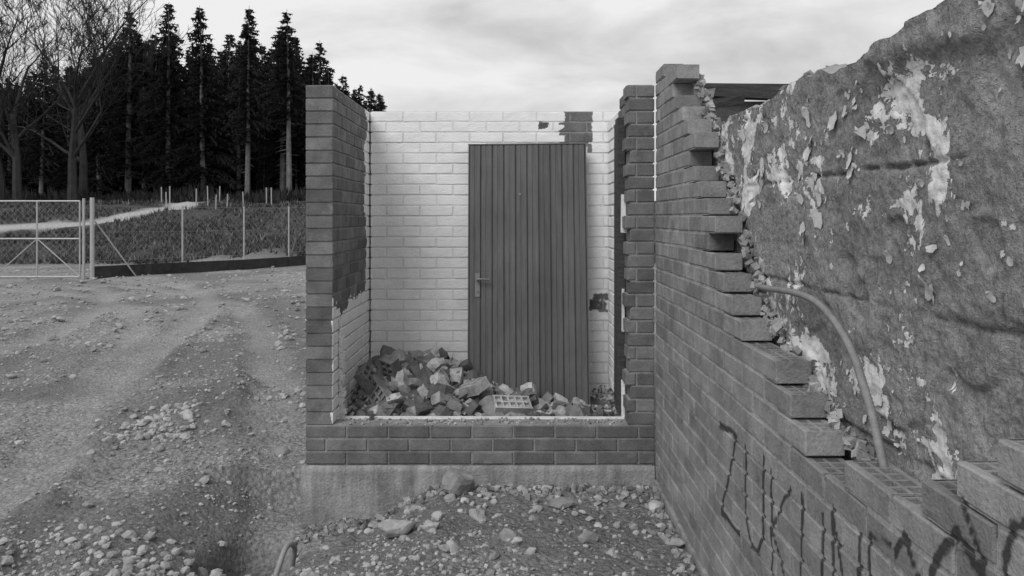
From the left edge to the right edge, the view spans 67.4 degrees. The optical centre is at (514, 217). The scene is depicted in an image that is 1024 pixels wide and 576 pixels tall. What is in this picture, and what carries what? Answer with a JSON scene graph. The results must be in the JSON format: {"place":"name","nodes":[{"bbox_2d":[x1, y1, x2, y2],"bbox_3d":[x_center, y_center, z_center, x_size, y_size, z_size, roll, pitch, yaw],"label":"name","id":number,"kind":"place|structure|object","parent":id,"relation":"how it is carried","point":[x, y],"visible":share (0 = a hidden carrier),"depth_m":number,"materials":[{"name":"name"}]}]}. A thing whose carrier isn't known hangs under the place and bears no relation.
{"place":"outdoors","nodes":[
{"label":"outdoors","id":0,"kind":"place"},
{"bbox_2d":[0,200,700,575],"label":"ground","id":1,"kind":"structure","parent":0,"point":[276,482],"depth_m":5.46,"materials":[{"name":"grey gravel"}]},
{"bbox_2d":[0,88,38,193],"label":"spruce tree","id":2,"kind":"object","parent":1,"relation":"on","point":[8,176],"visible":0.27,"depth_m":59.92,"materials":[{"name":"black plant"}]},
{"bbox_2d":[9,59,69,193],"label":"spruce tree","id":3,"kind":"object","parent":1,"relation":"on","point":[37,151],"visible":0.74,"depth_m":59.87,"materials":[{"name":"black plant"}]},
{"bbox_2d":[0,200,80,277],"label":"gate","id":4,"kind":"structure","parent":1,"relation":"on","point":[36,239],"depth_m":19.99,"materials":[{"name":"metal"}]},
{"bbox_2d":[0,0,111,202],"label":"bare deciduous tree","id":5,"kind":"object","parent":1,"relation":"on","point":[13,152],"visible":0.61,"depth_m":48.14,"materials":[{"name":"grey plant"}]},
{"bbox_2d":[48,75,113,193],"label":"spruce tree","id":6,"kind":"object","parent":1,"relation":"on","point":[65,155],"visible":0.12,"depth_m":60.53,"materials":[{"name":"black plant"}]},
{"bbox_2d":[0,0,170,202],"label":"bare deciduous tree","id":7,"kind":"object","parent":1,"relation":"on","point":[6,31],"visible":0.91,"depth_m":48.50,"materials":[{"name":"plant"}]},
{"bbox_2d":[0,0,186,200],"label":"bare deciduous tree","id":8,"kind":"object","parent":1,"relation":"on","point":[83,172],"visible":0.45,"depth_m":55.28,"materials":[{"name":"grey plant"}]},
{"bbox_2d":[66,53,139,195],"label":"spruce tree","id":9,"kind":"object","parent":1,"relation":"on","point":[95,182],"visible":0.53,"depth_m":59.70,"materials":[{"name":"black plant"}]},
{"bbox_2d":[18,0,194,202],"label":"bare deciduous tree","id":10,"kind":"object","parent":1,"relation":"on","point":[72,186],"visible":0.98,"depth_m":48.62,"materials":[{"name":"grey plant"}]},
{"bbox_2d":[86,11,179,194],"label":"spruce tree","id":11,"kind":"object","parent":1,"relation":"on","point":[128,130],"visible":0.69,"depth_m":59.77,"materials":[{"name":"black plant"}]},
{"bbox_2d":[0,195,306,263],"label":"grass tufts","id":12,"kind":"object","parent":1,"relation":"on","point":[115,257],"visible":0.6,"depth_m":34.31,"materials":[{"name":"plant"}]},
{"bbox_2d":[115,2,208,193],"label":"spruce tree","id":13,"kind":"object","parent":1,"relation":"on","point":[169,79],"visible":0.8,"depth_m":59.65,"materials":[{"name":"black plant"}]},
{"bbox_2d":[143,54,192,155],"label":"spruce tree","id":14,"kind":"object","parent":1,"relation":"on","point":[171,90],"visible":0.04,"depth_m":62.74,"materials":[{"name":"black plant"}]},
{"bbox_2d":[146,43,193,131],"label":"spruce tree","id":15,"kind":"object","parent":1,"relation":"on","point":[184,109],"visible":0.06,"depth_m":63.93,"materials":[{"name":"black plant"}]},
{"bbox_2d":[6,181,371,203],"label":"undergrowth","id":16,"kind":"object","parent":1,"relation":"on","point":[187,195],"visible":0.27,"depth_m":53.16,"materials":[{"name":"grey plant"}]},
{"bbox_2d":[0,31,385,195],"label":"forest","id":17,"kind":"object","parent":1,"relation":"on","point":[258,180],"visible":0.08,"depth_m":67.76,"materials":[{"name":"black plant"}]},
{"bbox_2d":[154,5,244,194],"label":"spruce tree","id":18,"kind":"object","parent":1,"relation":"on","point":[204,89],"visible":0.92,"depth_m":59.84,"materials":[{"name":"black plant"}]},
{"bbox_2d":[184,45,241,184],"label":"spruce tree","id":19,"kind":"object","parent":1,"relation":"on","point":[216,97],"visible":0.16,"depth_m":64.03,"materials":[{"name":"black plant"}]},
{"bbox_2d":[161,186,271,209],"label":"sapling stakes","id":20,"kind":"object","parent":1,"relation":"on","point":[207,197],"visible":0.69,"depth_m":44.51,"materials":[{"name":"wood"}]},
{"bbox_2d":[216,39,256,193],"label":"spruce tree","id":21,"kind":"object","parent":1,"relation":"on","point":[229,106],"visible":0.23,"depth_m":61.81,"materials":[{"name":"black plant"}]},
{"bbox_2d":[221,9,283,196],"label":"spruce tree","id":22,"kind":"object","parent":1,"relation":"on","point":[249,121],"visible":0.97,"depth_m":57.84,"materials":[{"name":"black plant"}]},
{"bbox_2d":[250,62,305,185],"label":"spruce tree","id":23,"kind":"object","parent":1,"relation":"on","point":[274,167],"visible":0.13,"depth_m":63.29,"materials":[{"name":"black plant"}]},
{"bbox_2d":[251,32,306,191],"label":"spruce tree","id":24,"kind":"object","parent":1,"relation":"on","point":[294,143],"visible":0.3,"depth_m":60.73,"materials":[{"name":"black plant"}]},
{"bbox_2d":[256,12,308,193],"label":"spruce tree","id":25,"kind":"object","parent":1,"relation":"on","point":[286,78],"visible":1,"depth_m":57.87,"materials":[{"name":"black plant"}]},
{"bbox_2d":[273,541,296,575],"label":"drain pipe","id":26,"kind":"object","parent":1,"relation":"on","point":[288,545],"visible":0.94,"depth_m":3.92,"materials":[{"name":"plastic"}]},
{"bbox_2d":[291,54,321,163],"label":"spruce tree","id":27,"kind":"object","parent":1,"relation":"on","point":[313,75],"visible":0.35,"depth_m":59.94,"materials":[{"name":"black plant"}]},
{"bbox_2d":[300,570,314,575],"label":"boulder","id":28,"kind":"object","parent":1,"relation":"on","point":[307,573],"visible":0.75,"depth_m":3.54,"materials":[{"name":"stone"}]},
{"bbox_2d":[285,43,337,181],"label":"spruce tree","id":29,"kind":"object","parent":1,"relation":"on","point":[320,60],"visible":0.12,"depth_m":63.00,"materials":[{"name":"black plant"}]},
{"bbox_2d":[301,70,337,149],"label":"spruce tree","id":30,"kind":"object","parent":1,"relation":"on","point":[328,77],"visible":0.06,"depth_m":60.15,"materials":[{"name":"black plant"}]},
{"bbox_2d":[332,556,341,563],"bbox_3d":[-0.855,1.654,3.701,0.054,0.048,0.057,0,0,0],"label":"boulder","id":31,"kind":"object","parent":1,"relation":"on","point":[337,559],"visible":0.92,"depth_m":3.68,"materials":[{"name":"stone"}]},
{"bbox_2d":[337,76,349,96],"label":"spruce tree","id":32,"kind":"object","parent":1,"relation":"on","point":[345,91],"visible":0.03,"depth_m":59.75,"materials":[{"name":"black plant"}]},
{"bbox_2d":[0,266,690,575],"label":"gravel stones","id":33,"kind":"object","parent":1,"relation":"on","point":[451,546],"visible":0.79,"depth_m":4.27,"materials":[{"name":"grey gravel"}]},
{"bbox_2d":[355,85,366,109],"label":"spruce tree","id":34,"kind":"object","parent":1,"relation":"on","point":[358,95],"visible":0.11,"depth_m":60.96,"materials":[{"name":"black plant"}]},
{"bbox_2d":[82,198,655,279],"bbox_3d":[-0.693,0.618,27.757,25.752,2.369,5.223,0,0,-26],"label":"chain link fence","id":35,"kind":"object","parent":1,"relation":"on","point":[126,270],"visible":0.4,"depth_m":22.15,"materials":[{"name":"metal"}]},
{"bbox_2d":[363,88,379,184],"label":"spruce tree","id":36,"kind":"object","parent":1,"relation":"on","point":[370,106],"visible":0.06,"depth_m":60.03,"materials":[{"name":"black plant"}]},
{"bbox_2d":[374,94,387,110],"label":"spruce tree","id":37,"kind":"object","parent":1,"relation":"on","point":[381,106],"visible":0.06,"depth_m":61.12,"materials":[{"name":"black plant"}]},
{"bbox_2d":[377,519,415,537],"bbox_3d":[-0.603,1.593,3.937,0.197,0.087,0.113,0,0,0],"label":"boulder","id":38,"kind":"object","parent":1,"relation":"on","point":[389,528],"visible":0.94,"depth_m":3.91,"materials":[{"name":"stone"}]},
{"bbox_2d":[421,520,439,532],"bbox_3d":[-0.423,1.562,3.880,0.081,0.064,0.069,0,0,14],"label":"boulder","id":39,"kind":"object","parent":1,"relation":"on","point":[429,526],"visible":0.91,"depth_m":3.86,"materials":[{"name":"stone"}]},
{"bbox_2d":[442,468,474,496],"bbox_3d":[-0.340,1.550,4.413,0.183,0.173,0.172,0,0,45],"label":"boulder","id":40,"kind":"object","parent":1,"relation":"on","point":[457,482],"visible":0.77,"depth_m":4.36,"materials":[{"name":"stone"}]},
{"bbox_2d":[300,465,654,526],"bbox_3d":[-0.220,1.841,4.583,2.110,0.718,0.024,0,0,0],"label":"foundation face","id":41,"kind":"object","parent":1,"relation":"on","point":[333,493],"visible":0.28,"depth_m":4.58},
{"bbox_2d":[304,415,651,465],"bbox_3d":[-0.220,1.800,5.260,2.090,0.635,1.320,0,0,0],"label":"foundation","id":42,"kind":"object","parent":1,"relation":"on","point":[470,464],"visible":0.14,"depth_m":4.61,"materials":[{"name":"concrete"}]},
{"bbox_2d":[306,419,653,463],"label":"sill wall","id":43,"kind":"structure","parent":42,"relation":"on","point":[337,441],"depth_m":4.60,"materials":[{"name":"grey brick"}]},
{"bbox_2d":[306,85,371,424],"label":"side wall","id":44,"kind":"structure","parent":43,"relation":"on","point":[338,201],"depth_m":4.67,"materials":[{"name":"brick"}]},
{"bbox_2d":[338,194,626,418],"bbox_3d":[-0.199,0.552,4.773,1.784,1.394,0.055,0,0,0],"label":"plaster reveal","id":45,"kind":"object","parent":44,"relation":"attached to","point":[343,410],"visible":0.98,"depth_m":4.75,"materials":[{"name":"white paint"}]},
{"bbox_2d":[341,417,621,425],"bbox_3d":[-0.202,1.240,4.675,1.717,0.029,0.151,0,0,0],"label":"sill debris","id":46,"kind":"object","parent":43,"relation":"on","point":[481,422],"visible":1,"depth_m":4.67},
{"bbox_2d":[608,96,627,393],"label":"side wall","id":47,"kind":"structure","parent":43,"relation":"on","point":[619,114],"depth_m":5.55,"materials":[{"name":"brick"}]},
{"bbox_2d":[614,117,624,412],"bbox_3d":[0.672,0.300,4.995,0.047,1.862,0.322,0,0,0],"label":"steel door frame","id":48,"kind":"object","parent":47,"relation":"attached to","point":[619,240],"visible":0.86,"depth_m":4.83,"materials":[{"name":"painted steel"}]},
{"bbox_2d":[622,85,653,424],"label":"jamb pillar","id":49,"kind":"structure","parent":43,"relation":"on","point":[638,294],"depth_m":4.60,"materials":[{"name":"brick"}]},
{"bbox_2d":[371,111,620,414],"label":"back wall","id":50,"kind":"structure","parent":42,"relation":"on","point":[419,229],"depth_m":5.76,"materials":[{"name":"brick"}]},
{"bbox_2d":[295,482,695,575],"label":"masonry debris","id":51,"kind":"object","parent":1,"relation":"on","point":[583,489],"visible":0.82,"depth_m":4.42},
{"bbox_2d":[549,496,574,509],"bbox_3d":[0.258,1.562,4.199,0.145,0.066,0.089,0,0,0],"label":"boulder","id":52,"kind":"object","parent":1,"relation":"on","point":[558,503],"visible":0.98,"depth_m":4.18,"materials":[{"name":"stone"}]},
{"bbox_2d":[654,479,708,575],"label":"footing","id":53,"kind":"object","parent":1,"relation":"on","point":[689,548],"visible":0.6,"depth_m":3.84,"materials":[{"name":"concrete"}]},
{"bbox_2d":[655,64,1023,575],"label":"brick courses","id":54,"kind":"object","parent":53,"relation":"on","point":[756,474],"visible":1,"depth_m":2.77,"materials":[{"name":"grey brick"}]},
{"bbox_2d":[724,7,935,123],"bbox_3d":[1.103,0.562,2.450,0.295,2.176,4.100,0,0,0],"label":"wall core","id":55,"kind":"object","parent":1,"relation":"on","point":[832,69],"visible":0.12,"depth_m":2.45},
{"bbox_2d":[704,83,788,122],"bbox_3d":[1.935,0.342,4.961,1.683,2.496,0.838,0,0,0],"label":"roof remnant","id":56,"kind":"object","parent":55,"relation":"on","point":[729,99],"visible":0.11,"depth_m":5.07,"materials":[{"name":"paint"}]},
{"bbox_2d":[693,64,876,459],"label":"masonry crumbs","id":57,"kind":"object","parent":55,"relation":"on","point":[859,448],"visible":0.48,"depth_m":3.00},
{"bbox_2d":[711,0,1023,482],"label":"plaster wall","id":58,"kind":"structure","parent":55,"relation":"attached to","point":[953,377],"depth_m":1.91,"materials":[{"name":"grey paint"}]},
{"bbox_2d":[750,283,887,466],"bbox_3d":[0.948,0.473,2.540,0.028,0.461,1.281,0,0,2],"label":"conduit pipe","id":59,"kind":"object","parent":58,"relation":"attached to","point":[832,318],"visible":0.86,"depth_m":2.10,"materials":[{"name":"plastic"}]},
{"bbox_2d":[733,0,1023,447],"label":"paint flake","id":60,"kind":"object","parent":55,"relation":"attached to","point":[986,7],"visible":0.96,"depth_m":2.14,"materials":[{"name":"grey paint"}]},
{"bbox_2d":[0,0,943,200],"label":"sky","id":61,"kind":"structure","parent":0,"point":[419,55],"materials":[{"name":"white"}]},
{"bbox_3d":[-0.200,1.450,5.250,1.770,0.060,1.000,0,0,0],"label":"floor slab","id":62,"kind":"object","parent":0,"visible":0},
{"bbox_2d":[346,345,615,420],"bbox_3d":[-0.198,1.160,5.229,1.796,0.541,1.052,0,0,0],"label":"rubble pile","id":63,"kind":"object","parent":62,"relation":"on","point":[391,381],"visible":0.69,"depth_m":5.00,"materials":[{"name":"grey brick"}]},
{"bbox_2d":[468,143,589,404],"bbox_3d":[0.096,0.418,5.560,0.870,1.938,0.052,0,-7,2],"label":"ribbed door","id":64,"kind":"structure","parent":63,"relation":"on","point":[538,144],"depth_m":5.56,"materials":[{"name":"grey metal"}]},
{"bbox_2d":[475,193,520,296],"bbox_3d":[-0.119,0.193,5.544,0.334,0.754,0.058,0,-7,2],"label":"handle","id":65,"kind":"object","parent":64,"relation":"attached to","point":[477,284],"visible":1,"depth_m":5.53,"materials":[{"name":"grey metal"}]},
{"bbox_2d":[469,145,587,403],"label":"ribs","id":66,"kind":"object","parent":64,"relation":"attached to","point":[545,330],"visible":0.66,"depth_m":5.54,"materials":[{"name":"grey metal"}]}
]}

